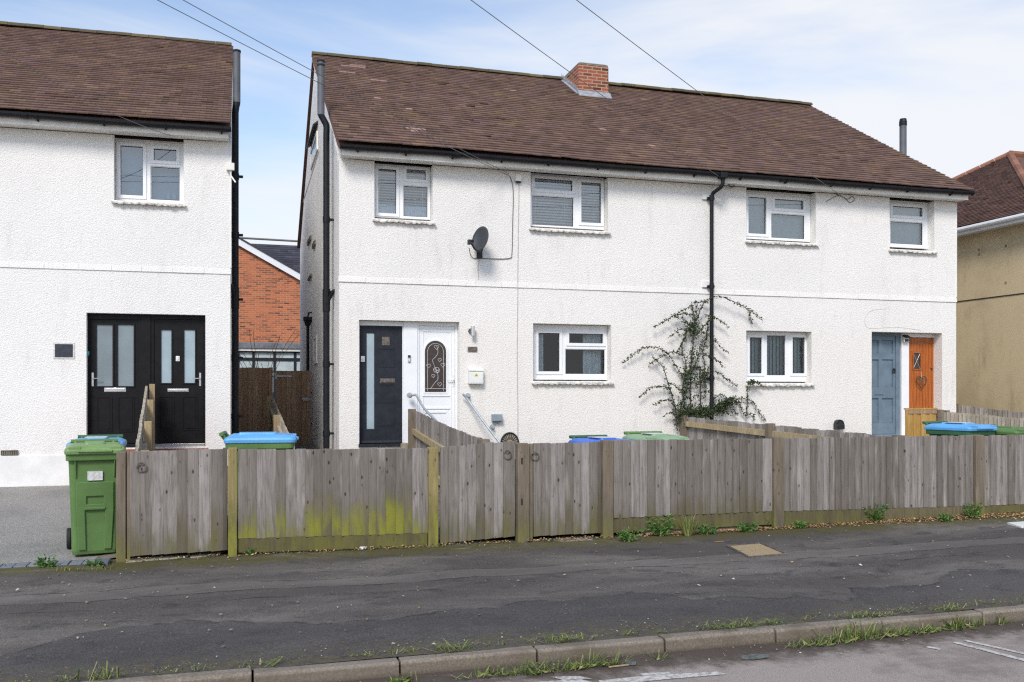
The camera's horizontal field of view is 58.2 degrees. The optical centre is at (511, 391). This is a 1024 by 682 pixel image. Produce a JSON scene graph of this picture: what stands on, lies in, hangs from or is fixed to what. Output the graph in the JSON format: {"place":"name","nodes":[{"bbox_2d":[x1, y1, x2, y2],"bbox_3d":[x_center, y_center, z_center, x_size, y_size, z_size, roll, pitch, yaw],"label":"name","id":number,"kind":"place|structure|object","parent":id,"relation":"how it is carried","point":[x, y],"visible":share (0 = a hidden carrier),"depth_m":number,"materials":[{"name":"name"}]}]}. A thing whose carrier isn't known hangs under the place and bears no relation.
{"place":"outdoors","nodes":[
{"label":"outdoors","id":0,"kind":"place"},
{"bbox_2d":[0,485,99,563],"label":"driveway","id":1,"kind":"structure","parent":0,"point":[35,522],"depth_m":10.48,"materials":[{"name":"grey concrete"}]},
{"bbox_2d":[64,438,124,554],"bbox_3d":[-4.055,1.017,8.944,0.526,1.073,0.727,0,0,-24],"label":"wheelie bin","id":2,"kind":"object","parent":1,"relation":"on","point":[92,480],"visible":0.86,"depth_m":8.68,"materials":[{"name":"green plastic"}]},
{"bbox_2d":[66,434,126,449],"bbox_3d":[-4.381,1.011,9.725,0.544,1.073,0.711,0,0,-20],"label":"wheelie bin","id":3,"kind":"object","parent":1,"relation":"on","point":[121,440],"visible":0.16,"depth_m":9.80,"materials":[{"name":"blue plastic"}]},
{"bbox_2d":[240,237,297,241],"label":"roof ridge","id":4,"kind":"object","parent":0,"point":[268,239],"visible":0.31,"depth_m":39.93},
{"bbox_2d":[400,443,408,448],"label":"stone block","id":5,"kind":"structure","parent":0,"point":[404,445],"depth_m":15.22,"materials":[{"name":"stone"}]},
{"bbox_2d":[0,513,1023,681],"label":"pavement","id":6,"kind":"structure","parent":0,"point":[180,634],"depth_m":7.29,"materials":[{"name":"grey asphalt"}]},
{"bbox_2d":[0,563,104,572],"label":"drive upstand","id":7,"kind":"object","parent":6,"relation":"on","point":[35,569],"visible":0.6,"depth_m":8.12,"materials":[{"name":"grey concrete"}]},
{"bbox_2d":[32,553,57,567],"bbox_3d":[-4.132,1.515,8.163,0.197,0.158,0.118,0,0,5],"label":"weed plant","id":8,"kind":"object","parent":7,"relation":"on","point":[40,561],"visible":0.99,"depth_m":8.15,"materials":[{"name":"green plant"}]},
{"bbox_2d":[84,558,103,565],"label":"weed plant","id":9,"kind":"object","parent":7,"relation":"on","point":[92,563],"visible":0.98,"depth_m":8.24,"materials":[{"name":"green plant"}]},
{"bbox_2d":[0,558,110,567],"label":"block edging","id":10,"kind":"object","parent":6,"relation":"on","point":[106,561],"visible":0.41,"depth_m":8.29,"materials":[{"name":"grey concrete"}]},
{"bbox_2d":[116,451,130,561],"bbox_3d":[-3.613,1.129,8.556,0.118,1.141,0.100,0,0,-16],"label":"fence post","id":11,"kind":"object","parent":6,"relation":"on","point":[122,505],"visible":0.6,"depth_m":8.51,"materials":[{"name":"brown wood"}]},
{"bbox_2d":[130,447,227,556],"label":"garden gate","id":12,"kind":"structure","parent":11,"relation":"attached to","point":[178,501],"depth_m":8.65,"materials":[{"name":"wood"}]},
{"bbox_2d":[126,553,188,562],"bbox_3d":[-3.355,1.612,8.726,0.540,0.087,0.346,0,0,-16],"label":"threshold stone","id":13,"kind":"object","parent":6,"relation":"on","point":[160,556],"visible":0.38,"depth_m":8.70,"materials":[{"name":"grey stone"}]},
{"bbox_2d":[190,550,224,557],"bbox_3d":[-2.966,1.608,8.964,0.272,0.094,0.525,0,0,29],"label":"threshold stone","id":14,"kind":"object","parent":6,"relation":"on","point":[200,554],"visible":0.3,"depth_m":8.88,"materials":[{"name":"grey stone"}]},
{"bbox_2d":[243,548,256,554],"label":"weed plant","id":15,"kind":"object","parent":6,"relation":"on","point":[250,552],"visible":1,"depth_m":8.83,"materials":[{"name":"green plant"}]},
{"bbox_2d":[228,447,437,556],"bbox_3d":[-1.738,1.132,9.091,2.040,1.183,0.100,0,0,-16],"label":"board fence","id":16,"kind":"object","parent":6,"relation":"on","point":[326,499],"visible":0.84,"depth_m":9.06,"materials":[{"name":"grey wood"}]},
{"bbox_2d":[5,514,1022,681],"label":"grass","id":17,"kind":"structure","parent":6,"relation":"on","point":[856,635],"depth_m":6.17,"materials":[{"name":"green plant"}]},
{"bbox_2d":[515,443,532,541],"bbox_3d":[0.130,1.120,9.643,0.172,1.152,0.112,0,0,-16],"label":"fence post","id":18,"kind":"object","parent":6,"relation":"on","point":[523,495],"visible":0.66,"depth_m":9.59,"materials":[{"name":"brown wood"}]},
{"bbox_2d":[440,441,514,543],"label":"garden gate","id":19,"kind":"structure","parent":18,"relation":"attached to","point":[477,491],"depth_m":9.48,"materials":[{"name":"wood"}]},
{"bbox_2d":[531,442,601,536],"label":"garden gate","id":20,"kind":"structure","parent":18,"relation":"attached to","point":[567,488],"depth_m":9.76,"materials":[{"name":"wood"}]},
{"bbox_2d":[542,535,593,541],"bbox_3d":[0.571,1.613,9.825,0.782,0.088,0.332,0,0,-16],"label":"threshold stone","id":21,"kind":"object","parent":6,"relation":"on","point":[575,539],"visible":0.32,"depth_m":9.83,"materials":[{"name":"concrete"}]},
{"bbox_2d":[112,511,1023,560],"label":"leaf litter","id":22,"kind":"object","parent":6,"relation":"on","point":[880,521],"visible":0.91,"depth_m":10.56,"materials":[{"name":"brown plant"}]},
{"bbox_2d":[616,526,643,541],"bbox_3d":[1.241,1.515,9.698,0.307,0.172,0.180,0,0,-16],"label":"weed plant","id":23,"kind":"object","parent":6,"relation":"on","point":[623,536],"visible":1,"depth_m":9.69,"materials":[{"name":"green plant"}]},
{"bbox_2d":[644,513,675,535],"bbox_3d":[1.614,1.463,10.029,0.357,0.257,0.234,0,0,4],"label":"weed plant","id":24,"kind":"object","parent":6,"relation":"on","point":[656,528],"visible":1,"depth_m":10.01,"materials":[{"name":"green plant"}]},
{"bbox_2d":[673,514,700,535],"bbox_3d":[1.918,1.462,10.030,0.384,0.261,0.162,0,0,-16],"label":"weed plant","id":25,"kind":"object","parent":6,"relation":"on","point":[688,528],"visible":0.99,"depth_m":10.02,"materials":[{"name":"green plant"}]},
{"bbox_2d":[696,524,718,534],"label":"weed plant","id":26,"kind":"object","parent":6,"relation":"on","point":[702,530],"visible":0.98,"depth_m":10.11,"materials":[{"name":"green plant"}]},
{"bbox_2d":[736,521,760,532],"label":"weed plant","id":27,"kind":"object","parent":6,"relation":"on","point":[751,527],"visible":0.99,"depth_m":10.26,"materials":[{"name":"green plant"}]},
{"bbox_2d":[726,542,786,557],"bbox_3d":[2.420,1.606,9.165,0.444,0.080,0.700,0,0,-9],"label":"inspection cover","id":28,"kind":"object","parent":6,"relation":"on","point":[751,550],"visible":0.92,"depth_m":9.12,"materials":[{"name":"concrete"}]},
{"bbox_2d":[643,519,927,535],"bbox_3d":[5.144,1.613,11.180,7.699,0.135,0.104,0,0,-16],"label":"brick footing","id":29,"kind":"object","parent":6,"relation":"on","point":[648,532],"visible":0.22,"depth_m":10.31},
{"bbox_2d":[789,520,809,527],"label":"weed plant","id":30,"kind":"object","parent":6,"relation":"on","point":[804,524],"visible":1,"depth_m":10.48,"materials":[{"name":"green plant"}]},
{"bbox_2d":[600,435,1023,538],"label":"board fence","id":31,"kind":"object","parent":6,"relation":"on","point":[779,481],"visible":0.84,"depth_m":10.58,"materials":[{"name":"grey wood"}]},
{"bbox_2d":[863,503,888,520],"bbox_3d":[4.294,1.434,10.863,0.401,0.264,0.229,0,0,-16],"label":"weed plant","id":32,"kind":"object","parent":6,"relation":"on","point":[877,517],"visible":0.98,"depth_m":10.82,"materials":[{"name":"green plant"}]},
{"bbox_2d":[938,512,953,521],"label":"weed plant","id":33,"kind":"object","parent":6,"relation":"on","point":[943,518],"visible":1,"depth_m":10.92,"materials":[{"name":"green plant"}]},
{"bbox_2d":[962,502,984,518],"bbox_3d":[5.580,1.444,11.149,0.284,0.217,0.168,0,0,-16],"label":"weed plant","id":34,"kind":"object","parent":6,"relation":"on","point":[969,513],"visible":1,"depth_m":11.14,"materials":[{"name":"green plant"}]},
{"bbox_2d":[1007,521,1023,527],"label":"paving slab","id":35,"kind":"structure","parent":6,"relation":"on","point":[1019,524],"depth_m":10.66,"materials":[{"name":"white concrete"}]},
{"bbox_2d":[0,0,1023,245],"label":"sky","id":36,"kind":"structure","parent":0,"point":[954,69],"materials":[{"name":"blue"}]},
{"bbox_2d":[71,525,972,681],"bbox_3d":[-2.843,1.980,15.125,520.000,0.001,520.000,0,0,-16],"label":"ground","id":37,"kind":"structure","parent":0,"point":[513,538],"depth_m":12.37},
{"bbox_2d":[97,443,948,558],"bbox_3d":[10.112,1.316,36.703,42.900,0.513,45.980,0,0,-16],"label":"garden","id":38,"kind":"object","parent":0,"point":[113,555],"depth_m":11.07,"materials":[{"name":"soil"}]},
{"bbox_2d":[135,384,154,450],"bbox_3d":[-4.580,0.809,11.532,0.140,1.842,5.824,0,0,-21],"label":"yard fence","id":39,"kind":"object","parent":38,"relation":"on","point":[145,440],"visible":0.43,"depth_m":11.64,"materials":[{"name":"brown wood"}]},
{"bbox_2d":[239,367,272,432],"bbox_3d":[-5.732,0.455,19.995,1.030,1.951,0.100,0,0,-16],"label":"alley fence","id":40,"kind":"object","parent":38,"relation":"on","point":[255,387],"visible":0.38,"depth_m":20.02,"materials":[{"name":"brown wood"}]},
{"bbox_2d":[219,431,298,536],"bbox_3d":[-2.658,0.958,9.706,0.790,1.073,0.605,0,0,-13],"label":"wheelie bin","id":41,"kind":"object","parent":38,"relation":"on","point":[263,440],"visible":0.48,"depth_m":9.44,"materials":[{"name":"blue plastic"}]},
{"bbox_2d":[239,330,297,375],"bbox_3d":[-6.378,-0.131,23.455,1.898,2.925,0.566,0,0,-16],"label":"bare shrub","id":42,"kind":"object","parent":38,"relation":"on","point":[270,355],"visible":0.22,"depth_m":23.56,"materials":[{"name":"brown plant"}]},
{"bbox_2d":[239,237,299,342],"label":"brick house","id":43,"kind":"structure","parent":38,"relation":"on","point":[269,290],"depth_m":34.15,"materials":[{"name":"orange brick"}]},
{"bbox_2d":[239,342,299,401],"bbox_3d":[-8.588,0.009,32.822,4.774,3.641,2.700,0,0,-16],"label":"garden extension","id":44,"kind":"object","parent":38,"relation":"on","point":[290,360],"visible":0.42,"depth_m":31.66,"materials":[{"name":"white paint"}]},
{"bbox_2d":[239,351,299,401],"bbox_3d":[-8.259,-0.420,31.710,4.774,1.911,0.080,0,0,-16],"label":"window","id":45,"kind":"structure","parent":44,"relation":"in","point":[290,361],"depth_m":31.69,"materials":[{"name":"white glass"}]},
{"bbox_2d":[267,396,294,448],"bbox_3d":[-4.054,0.920,15.909,0.141,1.620,7.408,0,0,-17],"label":"alley divider","id":46,"kind":"object","parent":38,"relation":"on","point":[275,422],"visible":0.31,"depth_m":17.83,"materials":[{"name":"brown wood"}]},
{"bbox_2d":[275,371,310,444],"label":"alley gate","id":47,"kind":"structure","parent":38,"relation":"on","point":[293,395],"depth_m":20.37,"materials":[{"name":"wood"}]},
{"bbox_2d":[408,409,489,540],"bbox_3d":[-0.974,1.012,12.601,0.141,1.435,5.714,0,0,-14],"label":"yard fence","id":48,"kind":"object","parent":38,"relation":"on","point":[424,431],"visible":0.4,"depth_m":13.33,"materials":[{"name":"grey wood"}]},
{"bbox_2d":[568,435,631,442],"bbox_3d":[1.064,1.067,10.818,0.605,1.073,0.790,0,0,-21],"label":"wheelie bin","id":49,"kind":"object","parent":38,"relation":"on","point":[584,438],"visible":0.11,"depth_m":10.81,"materials":[{"name":"blue plastic"}]},
{"bbox_2d":[297,51,974,448],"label":"semi detached house","id":50,"kind":"structure","parent":38,"relation":"on","point":[615,231],"depth_m":16.92,"materials":[{"name":"paint"}]},
{"bbox_2d":[303,121,318,201],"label":"window","id":51,"kind":"structure","parent":50,"relation":"in","point":[314,149],"depth_m":19.72,"materials":[{"name":"white paint"}]},
{"bbox_2d":[313,336,317,363],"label":"window","id":52,"kind":"structure","parent":50,"relation":"in","point":[315,361],"depth_m":19.63,"materials":[{"name":"white paint"}]},
{"bbox_2d":[158,0,508,175],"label":"overhead cable","id":53,"kind":"object","parent":50,"relation":"attached to","point":[318,82],"visible":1,"depth_m":11.91,"materials":[{"name":"black rubber"}]},
{"bbox_2d":[183,0,508,173],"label":"overhead cable","id":54,"kind":"object","parent":50,"relation":"attached to","point":[332,81],"visible":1,"depth_m":12.32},
{"bbox_2d":[358,321,416,446],"bbox_3d":[-2.083,-0.128,15.450,1.011,2.105,0.250,0,0,-16],"label":"door","id":55,"kind":"structure","parent":50,"relation":"in","point":[386,375],"depth_m":15.50,"materials":[{"name":"black plastic"}]},
{"bbox_2d":[373,163,435,224],"bbox_3d":[-1.848,-3.319,15.547,1.050,1.030,0.392,0,0,-16],"label":"window","id":56,"kind":"structure","parent":50,"relation":"in","point":[398,211],"depth_m":15.62,"materials":[{"name":"white plastic"}]},
{"bbox_2d":[407,393,437,420],"bbox_3d":[-1.220,0.453,14.357,0.130,0.862,2.429,0,0,-24],"label":"handrail","id":57,"kind":"object","parent":50,"relation":"attached to","point":[409,395],"visible":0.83,"depth_m":14.86,"materials":[{"name":"metal"}]},
{"bbox_2d":[417,322,456,429],"bbox_3d":[-1.279,-0.128,15.754,0.700,2.104,0.123,0,0,-16],"label":"door","id":58,"kind":"structure","parent":50,"relation":"in","point":[436,341],"depth_m":15.75,"materials":[{"name":"white plastic"}]},
{"bbox_2d":[468,326,474,335],"bbox_3d":[-0.687,-1.026,15.698,0.101,0.160,0.125,0,0,-16],"label":"wall light","id":59,"kind":"object","parent":50,"relation":"attached to","point":[471,330],"visible":1,"depth_m":15.65,"materials":[{"name":"metal"}]},
{"bbox_2d":[468,347,476,351],"bbox_3d":[-0.678,-0.719,15.758,0.170,0.090,0.016,0,0,-16],"label":"house plaque","id":60,"kind":"object","parent":50,"relation":"attached to","point":[472,349],"visible":1,"depth_m":15.75,"materials":[{"name":"metal"}]},
{"bbox_2d":[468,368,483,383],"bbox_3d":[-0.620,-0.263,15.721,0.260,0.271,0.119,0,0,-16],"label":"letter box","id":61,"kind":"object","parent":50,"relation":"attached to","point":[475,375],"visible":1,"depth_m":15.68,"materials":[{"name":"white plastic"}]},
{"bbox_2d":[470,372,482,382],"bbox_3d":[-0.606,-0.233,15.676,0.220,0.180,0.004,0,0,-16],"label":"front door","id":62,"kind":"structure","parent":61,"relation":"in","point":[473,379],"depth_m":15.68,"materials":[{"name":"white plastic"}]},
{"bbox_2d":[467,226,488,258],"bbox_3d":[-0.618,-2.528,15.530,0.364,0.505,0.486,0,0,-16],"label":"satellite dish","id":63,"kind":"object","parent":50,"relation":"attached to","point":[478,242],"visible":1,"depth_m":15.51,"materials":[{"name":"black metal"}]},
{"bbox_2d":[462,393,499,441],"bbox_3d":[-0.344,0.574,15.645,0.921,1.091,0.468,0,0,20],"label":"handrail","id":64,"kind":"object","parent":50,"relation":"attached to","point":[491,427],"visible":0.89,"depth_m":15.56,"materials":[{"name":"metal"}]},
{"bbox_2d":[469,176,513,258],"bbox_3d":[-0.394,-3.001,15.831,0.869,1.460,0.188,0,0,-29],"label":"wall cable","id":65,"kind":"object","parent":50,"relation":"attached to","point":[512,233],"depth_m":15.95,"materials":[{"name":"grey plastic"}]},
{"bbox_2d":[491,414,501,423],"bbox_3d":[-0.262,0.476,15.837,0.180,0.166,0.099,0,0,-16],"label":"outdoor socket","id":66,"kind":"object","parent":50,"relation":"attached to","point":[495,418],"visible":1,"depth_m":15.79,"materials":[{"name":"grey plastic"}]},
{"bbox_2d":[500,432,518,442],"bbox_3d":[-0.040,0.809,15.938,0.347,0.205,0.032,0,0,-16],"label":"wall grille","id":67,"kind":"object","parent":50,"relation":"attached to","point":[508,436],"depth_m":15.94,"materials":[{"name":"beige metal"}]},
{"bbox_2d":[517,197,518,436],"bbox_3d":[0.106,-1.369,15.987,0.045,4.473,0.010,0,0,-16],"label":"wall cable","id":68,"kind":"object","parent":50,"relation":"attached to","point":[517,321],"depth_m":15.98,"materials":[{"name":"paint"}]},
{"bbox_2d":[515,174,521,182],"bbox_3d":[0.109,-3.692,15.969,0.110,0.140,0.060,0,0,-16],"label":"junction box","id":69,"kind":"object","parent":50,"relation":"attached to","point":[518,178],"visible":1,"depth_m":15.94,"materials":[{"name":"white paint"}]},
{"bbox_2d":[529,173,610,234],"bbox_3d":[0.991,-3.326,16.386,1.521,1.065,0.389,0,0,-16],"label":"window","id":70,"kind":"structure","parent":50,"relation":"in","point":[574,194],"depth_m":16.50,"materials":[{"name":"white plastic"}]},
{"bbox_2d":[531,324,613,384],"bbox_3d":[1.032,-0.596,16.438,1.536,1.178,0.468,0,0,-16],"label":"window","id":71,"kind":"structure","parent":50,"relation":"in","point":[591,346],"depth_m":16.48,"materials":[{"name":"white plastic"}]},
{"bbox_2d":[471,0,719,176],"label":"overhead cable","id":72,"kind":"object","parent":50,"relation":"attached to","point":[584,82],"visible":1,"depth_m":12.28,"materials":[{"name":"black rubber"}]},
{"bbox_2d":[577,0,843,197],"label":"overhead cable","id":73,"kind":"object","parent":50,"relation":"attached to","point":[699,92],"visible":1,"depth_m":12.48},
{"bbox_2d":[745,331,814,386],"bbox_3d":[5.041,-0.612,17.604,1.480,1.052,0.426,0,0,-16],"label":"window","id":74,"kind":"structure","parent":50,"relation":"in","point":[763,376],"depth_m":17.72,"materials":[{"name":"white plastic"}]},
{"bbox_2d":[745,190,818,246],"bbox_3d":[5.095,-3.298,17.597,1.580,1.048,0.382,0,0,-16],"label":"window","id":75,"kind":"structure","parent":50,"relation":"in","point":[773,216],"depth_m":17.71,"materials":[{"name":"white plastic"}]},
{"bbox_2d":[833,420,844,428],"bbox_3d":[6.322,0.640,17.777,0.180,0.186,0.119,0,0,-16],"label":"vent cowl","id":76,"kind":"object","parent":50,"relation":"attached to","point":[838,424],"visible":1,"depth_m":17.73,"materials":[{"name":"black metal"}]},
{"bbox_2d":[872,333,899,435],"bbox_3d":[7.396,-0.126,18.419,0.837,2.085,0.100,0,0,-16],"label":"door","id":77,"kind":"structure","parent":50,"relation":"in","point":[885,346],"depth_m":18.46,"materials":[{"name":"blue paint"}]},
{"bbox_2d":[903,335,910,341],"bbox_3d":[7.928,-1.062,18.471,0.140,0.150,0.097,0,0,-16],"label":"security light","id":78,"kind":"object","parent":50,"relation":"attached to","point":[906,338],"visible":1,"depth_m":18.47,"materials":[{"name":"white plastic"}]},
{"bbox_2d":[888,200,937,253],"bbox_3d":[7.946,-3.284,18.442,1.134,1.077,0.380,0,0,-16],"label":"window","id":79,"kind":"structure","parent":50,"relation":"in","point":[908,219],"depth_m":18.60,"materials":[{"name":"white plastic"}]},
{"bbox_2d":[900,333,933,434],"bbox_3d":[8.220,-0.126,18.663,0.798,2.085,0.100,0,0,-16],"label":"door","id":80,"kind":"structure","parent":50,"relation":"in","point":[916,355],"depth_m":18.65,"materials":[{"name":"orange wood"}]},
{"bbox_2d":[916,372,926,389],"bbox_3d":[8.299,-0.214,18.612,0.264,0.360,0.055,0,0,-16],"label":"heart wreath","id":81,"kind":"object","parent":80,"relation":"attached to","point":[921,377],"visible":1,"depth_m":18.62,"materials":[{"name":"brown wicker"}]},
{"bbox_2d":[622,431,689,439],"bbox_3d":[1.729,1.036,11.119,0.605,1.073,0.790,0,0,-15],"label":"wheelie bin","id":82,"kind":"object","parent":38,"relation":"on","point":[642,435],"visible":0.23,"depth_m":10.98,"materials":[{"name":"green plastic"}]},
{"bbox_2d":[622,294,766,430],"bbox_3d":[3.383,-0.216,16.840,2.960,3.148,0.283,0,0,-16],"label":"climbing shrub","id":83,"kind":"object","parent":38,"relation":"on","point":[704,411],"visible":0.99,"depth_m":16.82,"materials":[{"name":"green plant"}]},
{"bbox_2d":[680,415,904,507],"bbox_3d":[3.944,1.085,14.003,0.141,1.291,5.807,0,0,-16],"label":"yard fence","id":84,"kind":"object","parent":38,"relation":"on","point":[692,428],"visible":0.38,"depth_m":14.78,"materials":[{"name":"grey wood"}]},
{"bbox_2d":[904,408,943,436],"bbox_3d":[7.369,0.802,16.482,0.800,1.004,0.100,0,0,-16],"label":"timber screen","id":85,"kind":"object","parent":38,"relation":"on","point":[915,418],"visible":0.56,"depth_m":16.43,"materials":[{"name":"wood"}]},
{"bbox_2d":[922,421,996,435],"bbox_3d":[6.117,0.954,12.575,0.605,1.073,0.790,0,0,-29],"label":"wheelie bin","id":86,"kind":"object","parent":38,"relation":"on","point":[938,428],"visible":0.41,"depth_m":12.36,"materials":[{"name":"blue plastic"}]},
{"bbox_2d":[944,410,1023,427],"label":"yard fence","id":87,"kind":"object","parent":38,"relation":"on","point":[949,416],"visible":0.28,"depth_m":15.77,"materials":[{"name":"grey wood"}]},
{"bbox_2d":[946,150,1023,412],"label":"hip roofed house","id":88,"kind":"structure","parent":38,"relation":"on","point":[990,307],"depth_m":22.27,"materials":[{"name":"beige paint"}]},
{"bbox_2d":[956,404,1023,418],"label":"side fence","id":89,"kind":"object","parent":38,"relation":"on","point":[985,411],"visible":0.18,"depth_m":20.82,"materials":[{"name":"grey wood"}]},
{"bbox_2d":[993,424,1023,434],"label":"wheelie bin","id":90,"kind":"object","parent":38,"relation":"on","point":[1008,430],"visible":0.21,"depth_m":12.35,"materials":[{"name":"green plastic"}]},
{"bbox_2d":[339,621,1023,681],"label":"road","id":91,"kind":"structure","parent":0,"point":[897,659],"depth_m":5.79,"materials":[{"name":"grey asphalt"}]},
{"bbox_2d":[0,520,1022,681],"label":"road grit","id":92,"kind":"object","parent":91,"relation":"on","point":[527,609],"visible":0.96,"depth_m":6.73,"materials":[{"name":"grey gravel"}]},
{"bbox_2d":[82,604,1023,681],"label":"kerb","id":93,"kind":"structure","parent":91,"relation":"on","point":[418,664],"depth_m":5.87,"materials":[{"name":"concrete"}]},
{"bbox_2d":[609,664,628,667],"bbox_3d":[0.664,1.706,5.715,0.141,0.008,0.012,0,0,-21],"label":"stick","id":94,"kind":"object","parent":91,"relation":"on","point":[618,665],"visible":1,"depth_m":5.71,"materials":[{"name":"beige wood"}]},
{"bbox_2d":[625,661,635,664],"bbox_3d":[0.744,1.702,5.754,0.081,0.016,0.036,0,0,-10],"label":"scrap","id":95,"kind":"object","parent":91,"relation":"on","point":[631,662],"visible":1,"depth_m":5.74,"materials":[{"name":"grey paper"}]},
{"bbox_2d":[542,672,724,681],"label":"edge marking","id":96,"kind":"object","parent":91,"relation":"on","point":[654,676],"visible":1,"depth_m":5.50,"materials":[{"name":"white paint"}]},
{"bbox_2d":[742,654,768,659],"bbox_3d":[1.559,1.705,5.905,0.208,0.010,0.085,0,0,-16],"label":"scrap","id":97,"kind":"object","parent":91,"relation":"on","point":[752,656],"visible":1,"depth_m":5.89,"materials":[{"name":"grey paper"}]},
{"bbox_2d":[927,640,1023,660],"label":"bay marking","id":98,"kind":"object","parent":91,"relation":"on","point":[995,652],"visible":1,"depth_m":6.12,"materials":[{"name":"white paint"}]},
{"label":"yard","id":99,"kind":"structure","parent":0,"visible":0},
{"bbox_2d":[0,21,242,486],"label":"terraced house","id":100,"kind":"structure","parent":99,"relation":"on","point":[119,249],"depth_m":14.35,"materials":[{"name":"paint"}]},
{"bbox_2d":[53,342,74,358],"bbox_3d":[-6.827,-0.620,14.011,0.300,0.250,0.016,0,0,-15],"label":"house plaque","id":101,"kind":"object","parent":100,"relation":"attached to","point":[63,350],"visible":1,"depth_m":14.01,"materials":[{"name":"plastic"}]},
{"bbox_2d":[0,48,170,135],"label":"overhead cable","id":102,"kind":"object","parent":100,"relation":"attached to","point":[79,96],"visible":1,"depth_m":12.16,"materials":[{"name":"black rubber"}]},
{"bbox_2d":[88,313,140,447],"bbox_3d":[-6.189,-0.163,14.329,0.773,2.079,0.130,0,0,-15],"label":"door","id":103,"kind":"structure","parent":100,"relation":"in","point":[114,340],"depth_m":14.33,"materials":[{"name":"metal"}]},
{"bbox_2d":[111,138,185,206],"bbox_3d":[-5.690,-3.418,14.476,1.083,1.072,0.452,0,0,-15],"label":"window","id":104,"kind":"structure","parent":100,"relation":"in","point":[146,170],"depth_m":14.59,"materials":[{"name":"white plastic"}]},
{"bbox_2d":[151,315,204,446],"bbox_3d":[-5.285,-0.163,14.567,0.819,2.079,0.130,0,0,-15],"label":"door","id":105,"kind":"structure","parent":100,"relation":"in","point":[177,341],"depth_m":14.57,"materials":[{"name":"black plastic"}]}
]}

